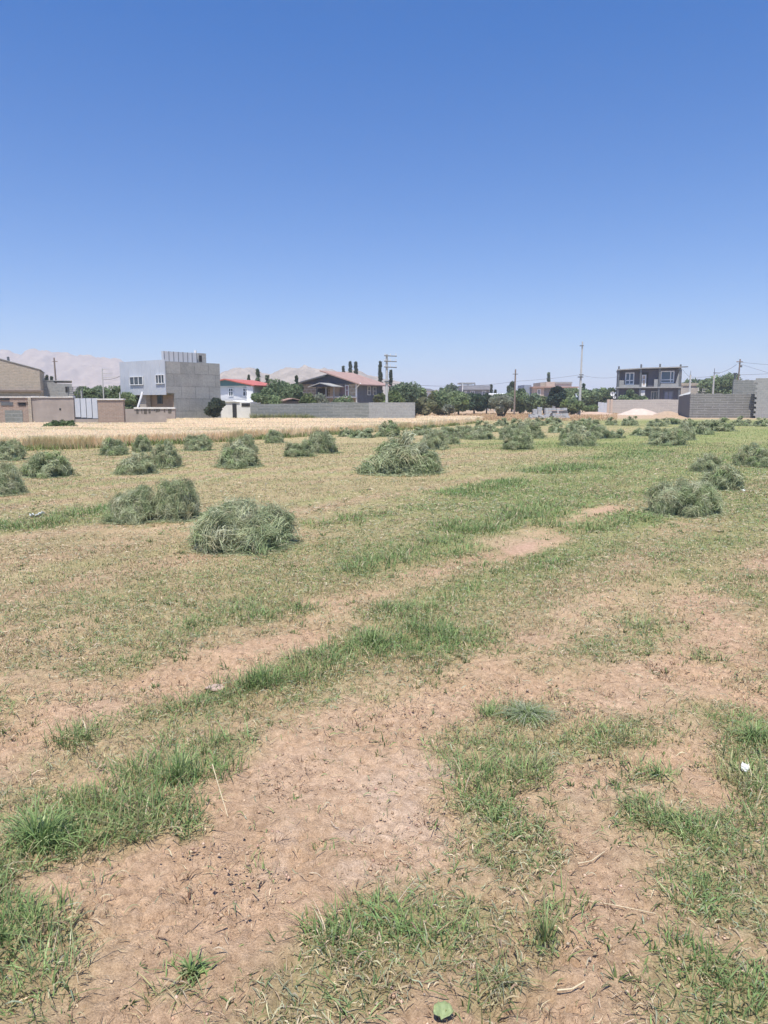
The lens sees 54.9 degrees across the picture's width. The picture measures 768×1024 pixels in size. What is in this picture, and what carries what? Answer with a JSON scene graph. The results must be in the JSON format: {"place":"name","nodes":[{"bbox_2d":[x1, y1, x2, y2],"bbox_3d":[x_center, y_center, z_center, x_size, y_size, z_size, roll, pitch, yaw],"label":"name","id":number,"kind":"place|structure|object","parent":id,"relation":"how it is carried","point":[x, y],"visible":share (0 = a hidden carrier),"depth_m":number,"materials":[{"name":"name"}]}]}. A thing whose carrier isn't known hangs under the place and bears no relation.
{"place":"outdoors","nodes":[
{"label":"outdoors","id":0,"kind":"place"},
{"bbox_2d":[0,348,122,394],"bbox_3d":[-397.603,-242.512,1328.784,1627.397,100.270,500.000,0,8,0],"label":"hills","id":1,"kind":"structure","parent":0,"point":[82,370],"depth_m":1255.74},
{"bbox_2d":[220,379,267,417],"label":"white house","id":2,"kind":"structure","parent":0,"point":[236,394],"depth_m":68.13,"materials":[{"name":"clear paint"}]},
{"bbox_2d":[220,365,438,393],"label":"hills","id":3,"kind":"structure","parent":0,"point":[288,374],"depth_m":791.38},
{"bbox_2d":[0,408,767,1023],"bbox_3d":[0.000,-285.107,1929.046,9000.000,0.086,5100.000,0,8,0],"label":"ground","id":4,"kind":"structure","parent":0,"point":[300,816],"depth_m":3.34,"materials":[{"name":"soil"}]},
{"bbox_2d":[0,438,27,460],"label":"hay pile","id":5,"kind":"object","parent":4,"relation":"on","point":[11,450],"visible":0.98,"depth_m":20.99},
{"bbox_2d":[0,396,32,422],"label":"brick wall","id":6,"kind":"structure","parent":4,"relation":"on","point":[16,409],"depth_m":45.56,"materials":[{"name":"paint"}]},
{"bbox_2d":[0,459,32,496],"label":"hay pile","id":7,"kind":"object","parent":4,"relation":"on","point":[11,483],"visible":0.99,"depth_m":13.22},
{"bbox_2d":[0,357,44,395],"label":"brick barn","id":8,"kind":"structure","parent":4,"relation":"on","point":[17,379],"depth_m":50.74,"materials":[{"name":"brick"}]},
{"bbox_2d":[19,448,81,478],"bbox_3d":[-7.590,-1.117,16.665,1.725,0.647,1.288,4,9,24],"label":"hay pile","id":9,"kind":"object","parent":4,"relation":"on","point":[43,465],"visible":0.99,"depth_m":16.37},
{"bbox_2d":[0,790,106,870],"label":"grass tuft","id":10,"kind":"object","parent":4,"relation":"on","point":[30,832],"visible":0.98,"depth_m":2.77,"materials":[{"name":"plant"}]},
{"bbox_2d":[31,396,75,422],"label":"plaster wall","id":11,"kind":"structure","parent":4,"relation":"on","point":[46,409],"depth_m":45.54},
{"bbox_2d":[74,398,98,422],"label":"metal gate","id":12,"kind":"structure","parent":11,"relation":"attached to","point":[86,410],"depth_m":45.62,"materials":[{"name":"metal"}]},
{"bbox_2d":[43,380,72,396],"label":"block outbuilding","id":13,"kind":"structure","parent":4,"relation":"on","point":[55,388],"depth_m":55.70,"materials":[{"name":"concrete"}]},
{"bbox_2d":[73,386,98,398],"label":"leafy tree","id":14,"kind":"object","parent":4,"relation":"on","point":[88,392],"visible":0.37,"depth_m":60.69,"materials":[{"name":"green plant"}]},
{"bbox_2d":[96,399,125,422],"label":"brick wall","id":15,"kind":"structure","parent":4,"relation":"on","point":[111,410],"depth_m":45.60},
{"bbox_2d":[104,385,120,398],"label":"leafy tree","id":16,"kind":"object","parent":4,"relation":"on","point":[113,393],"visible":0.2,"depth_m":62.56,"materials":[{"name":"green plant"}]},
{"bbox_2d":[94,436,132,455],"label":"hay pile","id":17,"kind":"object","parent":4,"relation":"on","point":[110,446],"visible":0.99,"depth_m":23.17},
{"bbox_2d":[97,481,157,524],"bbox_3d":[-3.518,-0.156,10.359,1.105,0.570,1.018,-4,9,-26],"label":"hay pile","id":18,"kind":"object","parent":4,"relation":"on","point":[133,506],"visible":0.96,"depth_m":10.16,"materials":[{"name":"plant"}]},
{"bbox_2d":[120,392,138,408],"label":"leafy tree","id":19,"kind":"object","parent":4,"relation":"on","point":[131,400],"visible":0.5,"depth_m":58.84,"materials":[{"name":"green plant"}]},
{"bbox_2d":[109,452,162,475],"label":"hay pile","id":20,"kind":"object","parent":4,"relation":"on","point":[131,465],"visible":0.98,"depth_m":16.97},
{"bbox_2d":[130,433,152,452],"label":"hay pile","id":21,"kind":"object","parent":4,"relation":"on","point":[141,443],"visible":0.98,"depth_m":24.42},
{"bbox_2d":[125,407,175,422],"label":"wall","id":22,"kind":"structure","parent":4,"relation":"on","point":[148,414],"depth_m":54.12,"materials":[{"name":"paint"}]},
{"bbox_2d":[149,438,184,468],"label":"hay pile","id":23,"kind":"object","parent":4,"relation":"on","point":[165,455],"visible":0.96,"depth_m":18.56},
{"bbox_2d":[119,350,220,417],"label":"concrete house","id":24,"kind":"structure","parent":4,"relation":"on","point":[186,384],"depth_m":57.90,"materials":[{"name":"concrete"}]},
{"bbox_2d":[149,475,204,522],"bbox_3d":[-2.925,-0.224,10.443,0.955,0.680,1.039,-7,11,-41],"label":"hay pile","id":25,"kind":"object","parent":4,"relation":"on","point":[177,502],"visible":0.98,"depth_m":10.27,"materials":[{"name":"plant"}]},
{"bbox_2d":[150,742,211,793],"bbox_3d":[-0.883,1.067,3.202,0.286,0.213,0.280,8,12,44],"label":"grass tuft","id":26,"kind":"object","parent":4,"relation":"on","point":[179,769],"visible":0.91,"depth_m":3.20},
{"bbox_2d":[162,946,218,992],"bbox_3d":[-0.564,1.302,2.137,0.173,0.073,0.205,0,8,0],"label":"grass tuft","id":27,"kind":"object","parent":4,"relation":"on","point":[189,964],"visible":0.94,"depth_m":2.14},
{"bbox_2d":[180,433,215,450],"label":"hay pile","id":28,"kind":"object","parent":4,"relation":"on","point":[202,442],"visible":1,"depth_m":25.25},
{"bbox_2d":[203,397,225,417],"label":"shrub","id":29,"kind":"object","parent":4,"relation":"on","point":[214,407],"visible":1,"depth_m":57.74,"materials":[{"name":"green plant"}]},
{"bbox_2d":[209,438,267,468],"bbox_3d":[-3.750,-1.558,18.950,1.503,0.803,1.519,-2,9,-14],"label":"hay pile","id":30,"kind":"object","parent":4,"relation":"on","point":[241,456],"visible":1,"depth_m":18.69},
{"bbox_2d":[172,493,315,558],"bbox_3d":[-1.597,0.088,8.636,1.606,0.627,1.881,6,10,35],"label":"hay pile","id":31,"kind":"object","parent":4,"relation":"on","point":[242,526],"visible":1,"depth_m":8.23,"materials":[{"name":"plant"}]},
{"bbox_2d":[231,433,261,453],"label":"hay pile","id":32,"kind":"object","parent":4,"relation":"on","point":[249,440],"visible":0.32,"depth_m":23.65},
{"bbox_2d":[242,656,288,691],"bbox_3d":[-0.713,0.908,4.340,0.325,0.194,0.347,5,10,32],"label":"grass tuft","id":33,"kind":"object","parent":4,"relation":"on","point":[262,675],"visible":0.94,"depth_m":4.32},
{"bbox_2d":[250,387,282,403],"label":"leafy tree","id":34,"kind":"object","parent":4,"relation":"on","point":[268,396],"visible":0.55,"depth_m":62.78,"materials":[{"name":"green plant"}]},
{"bbox_2d":[263,429,287,442],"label":"hay pile","id":35,"kind":"object","parent":4,"relation":"on","point":[273,436],"visible":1,"depth_m":30.13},
{"bbox_2d":[260,378,303,399],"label":"leafy tree","id":36,"kind":"object","parent":4,"relation":"on","point":[283,389],"visible":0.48,"depth_m":67.84,"materials":[{"name":"green plant"}]},
{"bbox_2d":[280,438,319,456],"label":"hay pile","id":37,"kind":"object","parent":4,"relation":"on","point":[304,448],"visible":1,"depth_m":22.36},
{"bbox_2d":[250,402,368,417],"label":"block wall","id":38,"kind":"structure","parent":4,"relation":"on","point":[341,410],"depth_m":58.74,"materials":[{"name":"concrete"}]},
{"bbox_2d":[307,429,344,453],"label":"hay pile","id":39,"kind":"object","parent":4,"relation":"on","point":[320,441],"visible":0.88,"depth_m":23.80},
{"bbox_2d":[294,370,390,402],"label":"villa","id":40,"kind":"object","parent":4,"relation":"on","point":[330,385],"visible":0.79,"depth_m":76.08,"materials":[{"name":"stone"}]},
{"bbox_2d":[348,427,379,437],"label":"hay pile","id":41,"kind":"object","parent":4,"relation":"on","point":[365,433],"visible":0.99,"depth_m":34.32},
{"bbox_2d":[341,621,406,650],"bbox_3d":[-0.079,0.795,5.037,0.485,0.214,0.450,0,8,0],"label":"grass tuft","id":42,"kind":"object","parent":4,"relation":"on","point":[373,634],"visible":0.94,"depth_m":5.05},
{"bbox_2d":[0,448,767,1023],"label":"grass","id":43,"kind":"structure","parent":4,"relation":"on","point":[120,814],"depth_m":3.16,"materials":[{"name":"plant"}]},
{"bbox_2d":[0,452,767,1023],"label":"matted grass","id":44,"kind":"structure","parent":4,"relation":"on","point":[572,494],"depth_m":3.93,"materials":[{"name":"plant"}]},
{"bbox_2d":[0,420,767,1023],"bbox_3d":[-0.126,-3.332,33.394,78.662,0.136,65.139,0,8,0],"label":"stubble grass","id":45,"kind":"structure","parent":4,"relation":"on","point":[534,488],"depth_m":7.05,"materials":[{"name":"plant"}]},
{"bbox_2d":[0,502,767,1023],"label":"weeds","id":46,"kind":"object","parent":4,"relation":"on","point":[614,782],"visible":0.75,"depth_m":3.73,"materials":[{"name":"green plant"}]},
{"bbox_2d":[0,537,767,1023],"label":"soil crumbs","id":47,"kind":"object","parent":4,"relation":"on","point":[724,937],"visible":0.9,"depth_m":3.01,"materials":[{"name":"soil"}]},
{"bbox_2d":[0,551,767,1023],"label":"dry stems","id":48,"kind":"object","parent":4,"relation":"on","point":[370,795],"visible":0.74,"depth_m":3.00,"materials":[{"name":"plant"}]},
{"bbox_2d":[375,419,400,436],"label":"hay pile","id":49,"kind":"object","parent":4,"relation":"on","point":[386,430],"visible":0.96,"depth_m":35.44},
{"bbox_2d":[384,353,396,401],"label":"utility pole","id":50,"kind":"object","parent":4,"relation":"on","point":[386,381],"visible":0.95,"depth_m":62.85,"materials":[{"name":"concrete"}]},
{"bbox_2d":[369,402,414,418],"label":"block wall","id":51,"kind":"structure","parent":4,"relation":"on","point":[392,409],"depth_m":58.52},
{"bbox_2d":[383,389,403,401],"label":"leafy tree","id":52,"kind":"object","parent":4,"relation":"on","point":[394,395],"visible":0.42,"depth_m":69.43,"materials":[{"name":"green plant"}]},
{"bbox_2d":[352,428,449,477],"bbox_3d":[0.415,-1.465,17.239,2.301,1.145,2.131,-4,9,-22],"label":"hay pile","id":53,"kind":"object","parent":4,"relation":"on","point":[395,457],"visible":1,"depth_m":16.84,"materials":[{"name":"plant"}]},
{"bbox_2d":[389,381,421,402],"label":"leafy tree","id":54,"kind":"object","parent":4,"relation":"on","point":[408,392],"visible":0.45,"depth_m":78.31,"materials":[{"name":"green plant"}]},
{"bbox_2d":[413,424,435,435],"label":"hay pile","id":55,"kind":"object","parent":4,"relation":"on","point":[420,431],"visible":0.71,"depth_m":37.00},
{"bbox_2d":[415,396,437,415],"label":"shrub","id":56,"kind":"object","parent":4,"relation":"on","point":[424,406],"visible":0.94,"depth_m":80.60,"materials":[{"name":"green plant"}]},
{"bbox_2d":[418,426,452,449],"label":"hay pile","id":57,"kind":"object","parent":4,"relation":"on","point":[435,439],"visible":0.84,"depth_m":25.81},
{"bbox_2d":[426,389,451,415],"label":"leafy tree","id":58,"kind":"object","parent":4,"relation":"on","point":[440,398],"visible":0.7,"depth_m":87.71,"materials":[{"name":"green plant"}]},
{"bbox_2d":[433,1000,453,1019],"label":"fallen leaf","id":59,"kind":"object","parent":4,"relation":"on","point":[439,1008],"visible":1,"depth_m":2.00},
{"bbox_2d":[439,429,462,444],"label":"hay pile","id":60,"kind":"object","parent":4,"relation":"on","point":[453,438],"visible":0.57,"depth_m":29.14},
{"bbox_2d":[448,390,471,414],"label":"leafy tree","id":61,"kind":"object","parent":4,"relation":"on","point":[459,400],"visible":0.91,"depth_m":95.07,"materials":[{"name":"green plant"}]},
{"bbox_2d":[453,424,472,438],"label":"hay pile","id":62,"kind":"object","parent":4,"relation":"on","point":[460,431],"visible":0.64,"depth_m":33.53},
{"bbox_2d":[467,393,486,413],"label":"leafy tree","id":63,"kind":"object","parent":4,"relation":"on","point":[477,402],"visible":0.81,"depth_m":98.92,"materials":[{"name":"green plant"}]},
{"bbox_2d":[463,425,497,439],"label":"hay pile","id":64,"kind":"object","parent":4,"relation":"on","point":[484,434],"visible":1,"depth_m":32.80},
{"bbox_2d":[472,420,499,431],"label":"hay pile","id":65,"kind":"object","parent":4,"relation":"on","point":[486,424],"visible":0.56,"depth_m":41.16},
{"bbox_2d":[467,700,504,717],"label":"grass tuft","id":66,"kind":"object","parent":4,"relation":"on","point":[489,709],"visible":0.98,"depth_m":3.94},
{"bbox_2d":[488,394,513,416],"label":"olive tree","id":67,"kind":"object","parent":4,"relation":"on","point":[499,403],"visible":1,"depth_m":80.35,"materials":[{"name":"green plant"}]},
{"bbox_2d":[496,425,516,439],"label":"hay pile","id":68,"kind":"object","parent":4,"relation":"on","point":[504,430],"visible":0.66,"depth_m":32.33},
{"bbox_2d":[467,930,556,1010],"bbox_3d":[0.291,1.315,2.135,0.308,0.065,0.293,-5,10,-29],"label":"grass tuft","id":69,"kind":"object","parent":4,"relation":"on","point":[507,970],"visible":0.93,"depth_m":2.12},
{"bbox_2d":[498,430,536,449],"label":"hay pile","id":70,"kind":"object","parent":4,"relation":"on","point":[524,441],"visible":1,"depth_m":25.84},
{"bbox_2d":[509,388,528,412],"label":"leafy tree","id":71,"kind":"object","parent":4,"relation":"on","point":[521,395],"visible":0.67,"depth_m":103.81,"materials":[{"name":"green plant"}]},
{"bbox_2d":[486,696,564,730],"bbox_3d":[0.757,1.040,3.893,0.482,0.083,0.446,7,11,38],"label":"grass tuft","id":72,"kind":"object","parent":4,"relation":"on","point":[534,713],"visible":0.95,"depth_m":3.90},
{"bbox_2d":[515,418,545,438],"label":"hay pile","id":73,"kind":"object","parent":4,"relation":"on","point":[533,430],"visible":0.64,"depth_m":33.45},
{"bbox_2d":[523,393,543,412],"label":"leafy tree","id":74,"kind":"object","parent":4,"relation":"on","point":[532,401],"visible":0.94,"depth_m":98.90,"materials":[{"name":"green plant"}]},
{"bbox_2d":[529,893,562,947],"bbox_3d":[0.505,1.239,2.270,0.108,0.167,0.107,4,9,24],"label":"grass tuft","id":75,"kind":"object","parent":4,"relation":"on","point":[543,929],"visible":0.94,"depth_m":2.27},
{"bbox_2d":[546,385,566,407],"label":"leafy tree","id":76,"kind":"object","parent":4,"relation":"on","point":[556,396],"visible":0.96,"depth_m":97.09,"materials":[{"name":"green plant"}]},
{"bbox_2d":[544,408,569,418],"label":"ruined wall","id":77,"kind":"structure","parent":4,"relation":"on","point":[562,414],"depth_m":74.99,"materials":[{"name":"grey concrete"}]},
{"bbox_2d":[558,422,580,440],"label":"hay pile","id":78,"kind":"object","parent":4,"relation":"on","point":[565,432],"visible":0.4,"depth_m":31.87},
{"bbox_2d":[559,398,584,414],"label":"leafy tree","id":79,"kind":"object","parent":4,"relation":"on","point":[572,406],"visible":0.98,"depth_m":95.20,"materials":[{"name":"green plant"}]},
{"bbox_2d":[557,424,598,446],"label":"hay pile","id":80,"kind":"object","parent":4,"relation":"on","point":[582,439],"visible":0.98,"depth_m":27.83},
{"bbox_2d":[576,388,601,405],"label":"leafy tree","id":81,"kind":"object","parent":4,"relation":"on","point":[589,397],"visible":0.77,"depth_m":117.58,"materials":[{"name":"green plant"}]},
{"bbox_2d":[587,423,614,438],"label":"hay pile","id":82,"kind":"object","parent":4,"relation":"on","point":[600,432],"visible":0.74,"depth_m":33.52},
{"bbox_2d":[591,387,610,411],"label":"leafy tree","id":83,"kind":"object","parent":4,"relation":"on","point":[605,396],"visible":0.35,"depth_m":119.51,"materials":[{"name":"green plant"}]},
{"bbox_2d":[617,389,637,399],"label":"shrub","id":84,"kind":"object","parent":4,"relation":"on","point":[630,395],"visible":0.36,"depth_m":113.12,"materials":[{"name":"green plant"}]},
{"bbox_2d":[618,408,655,414],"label":"sand pile","id":85,"kind":"object","parent":4,"relation":"on","point":[635,411],"visible":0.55,"depth_m":95.07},
{"bbox_2d":[629,425,653,435],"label":"hay pile","id":86,"kind":"object","parent":4,"relation":"on","point":[641,432],"visible":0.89,"depth_m":36.28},
{"bbox_2d":[636,759,679,780],"bbox_3d":[1.226,1.139,3.273,0.193,0.068,0.209,6,11,37],"label":"grass tuft","id":87,"kind":"object","parent":4,"relation":"on","point":[657,770],"visible":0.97,"depth_m":3.29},
{"bbox_2d":[645,418,672,426],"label":"hay pile","id":88,"kind":"object","parent":4,"relation":"on","point":[658,422],"visible":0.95,"depth_m":50.28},
{"bbox_2d":[640,425,693,445],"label":"hay pile","id":89,"kind":"object","parent":4,"relation":"on","point":[674,436],"visible":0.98,"depth_m":28.36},
{"bbox_2d":[636,475,734,518],"bbox_3d":[4.475,-0.271,11.094,1.679,0.594,1.448,-4,9,-24],"label":"hay pile","id":90,"kind":"object","parent":4,"relation":"on","point":[699,499],"visible":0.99,"depth_m":10.80,"materials":[{"name":"plant"}]},
{"bbox_2d":[678,394,693,417],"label":"gate","id":91,"kind":"structure","parent":4,"relation":"on","point":[683,404],"depth_m":86.92,"materials":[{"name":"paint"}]},
{"bbox_2d":[678,421,698,440],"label":"hay pile","id":92,"kind":"object","parent":4,"relation":"on","point":[690,431],"visible":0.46,"depth_m":32.23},
{"bbox_2d":[692,421,715,434],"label":"hay pile","id":93,"kind":"object","parent":4,"relation":"on","point":[701,429],"visible":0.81,"depth_m":37.64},
{"bbox_2d":[687,452,723,472],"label":"hay pile","id":94,"kind":"object","parent":4,"relation":"on","point":[710,462],"visible":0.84,"depth_m":17.59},
{"bbox_2d":[697,417,737,431],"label":"hay pile","id":95,"kind":"object","parent":4,"relation":"on","point":[721,424],"visible":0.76,"depth_m":42.04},
{"bbox_2d":[691,462,751,491],"bbox_3d":[6.443,-0.692,14.196,1.287,0.510,1.213,3,9,21],"label":"hay pile","id":96,"kind":"object","parent":4,"relation":"on","point":[726,477],"visible":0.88,"depth_m":13.88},
{"bbox_2d":[689,393,756,417],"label":"grey block wall","id":97,"kind":"structure","parent":4,"relation":"on","point":[709,405],"depth_m":77.76,"materials":[{"name":"concrete"}]},
{"bbox_2d":[705,372,741,393],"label":"leafy tree","id":98,"kind":"object","parent":4,"relation":"on","point":[723,385],"visible":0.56,"depth_m":124.89,"materials":[{"name":"green plant"}]},
{"bbox_2d":[729,441,759,466],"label":"hay pile","id":99,"kind":"object","parent":4,"relation":"on","point":[741,456],"visible":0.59,"depth_m":19.28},
{"bbox_2d":[729,715,767,749],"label":"grass tuft","id":100,"kind":"object","parent":4,"relation":"on","point":[756,732],"visible":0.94,"depth_m":3.64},
{"bbox_2d":[744,447,767,467],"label":"hay pile","id":101,"kind":"object","parent":4,"relation":"on","point":[762,460],"visible":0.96,"depth_m":18.98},
{"bbox_2d":[0,0,767,396],"label":"sky","id":102,"kind":"structure","parent":0,"point":[480,192],"materials":[{"name":"blue"}]},
{"bbox_2d":[457,382,489,409],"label":"grey house","id":103,"kind":"structure","parent":0,"point":[480,389],"depth_m":147.99,"materials":[{"name":"concrete"}]},
{"bbox_2d":[415,412,617,420],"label":"dry grass","id":104,"kind":"structure","parent":0,"point":[574,417],"depth_m":81.39,"materials":[{"name":"plant"}]},
{"bbox_2d":[518,382,578,410],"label":"beige house","id":105,"kind":"structure","parent":0,"point":[542,388],"depth_m":144.79,"materials":[{"name":"brown brick"}]},
{"bbox_2d":[607,399,677,412],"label":"block yard wall","id":106,"kind":"structure","parent":0,"point":[653,405],"depth_m":109.77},
{"bbox_2d":[615,364,687,399],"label":"dark house","id":107,"kind":"structure","parent":0,"point":[659,382],"depth_m":116.53,"materials":[{"name":"concrete"}]},
{"bbox_2d":[660,371,674,382],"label":"window","id":108,"kind":"structure","parent":107,"relation":"in","point":[666,376],"depth_m":115.86,"materials":[{"name":"blue glass"}]},
{"bbox_2d":[681,383,701,393],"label":"cream house","id":109,"kind":"structure","parent":0,"point":[685,389],"depth_m":136.14,"materials":[{"name":"paint"}]},
{"bbox_2d":[732,379,757,394],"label":"grey block wall","id":110,"kind":"structure","parent":0,"point":[743,386],"depth_m":82.72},
{"bbox_2d":[753,378,767,417],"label":"block pier","id":111,"kind":"structure","parent":0,"point":[761,405],"depth_m":75.89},
{"label":"wheat ground","id":112,"kind":"structure","parent":0,"visible":0},
{"bbox_2d":[41,419,76,426],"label":"shrub","id":113,"kind":"object","parent":112,"relation":"on","point":[61,422],"visible":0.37,"depth_m":36.96,"materials":[{"name":"green plant"}]},
{"bbox_2d":[0,415,482,449],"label":"wheat","id":114,"kind":"object","parent":112,"relation":"on","point":[82,434],"visible":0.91,"depth_m":35.27,"materials":[{"name":"plant"}]},
{"bbox_2d":[24,412,477,451],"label":"edge weeds","id":115,"kind":"object","parent":112,"relation":"on","point":[157,442],"visible":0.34,"depth_m":34.03,"materials":[{"name":"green plant"}]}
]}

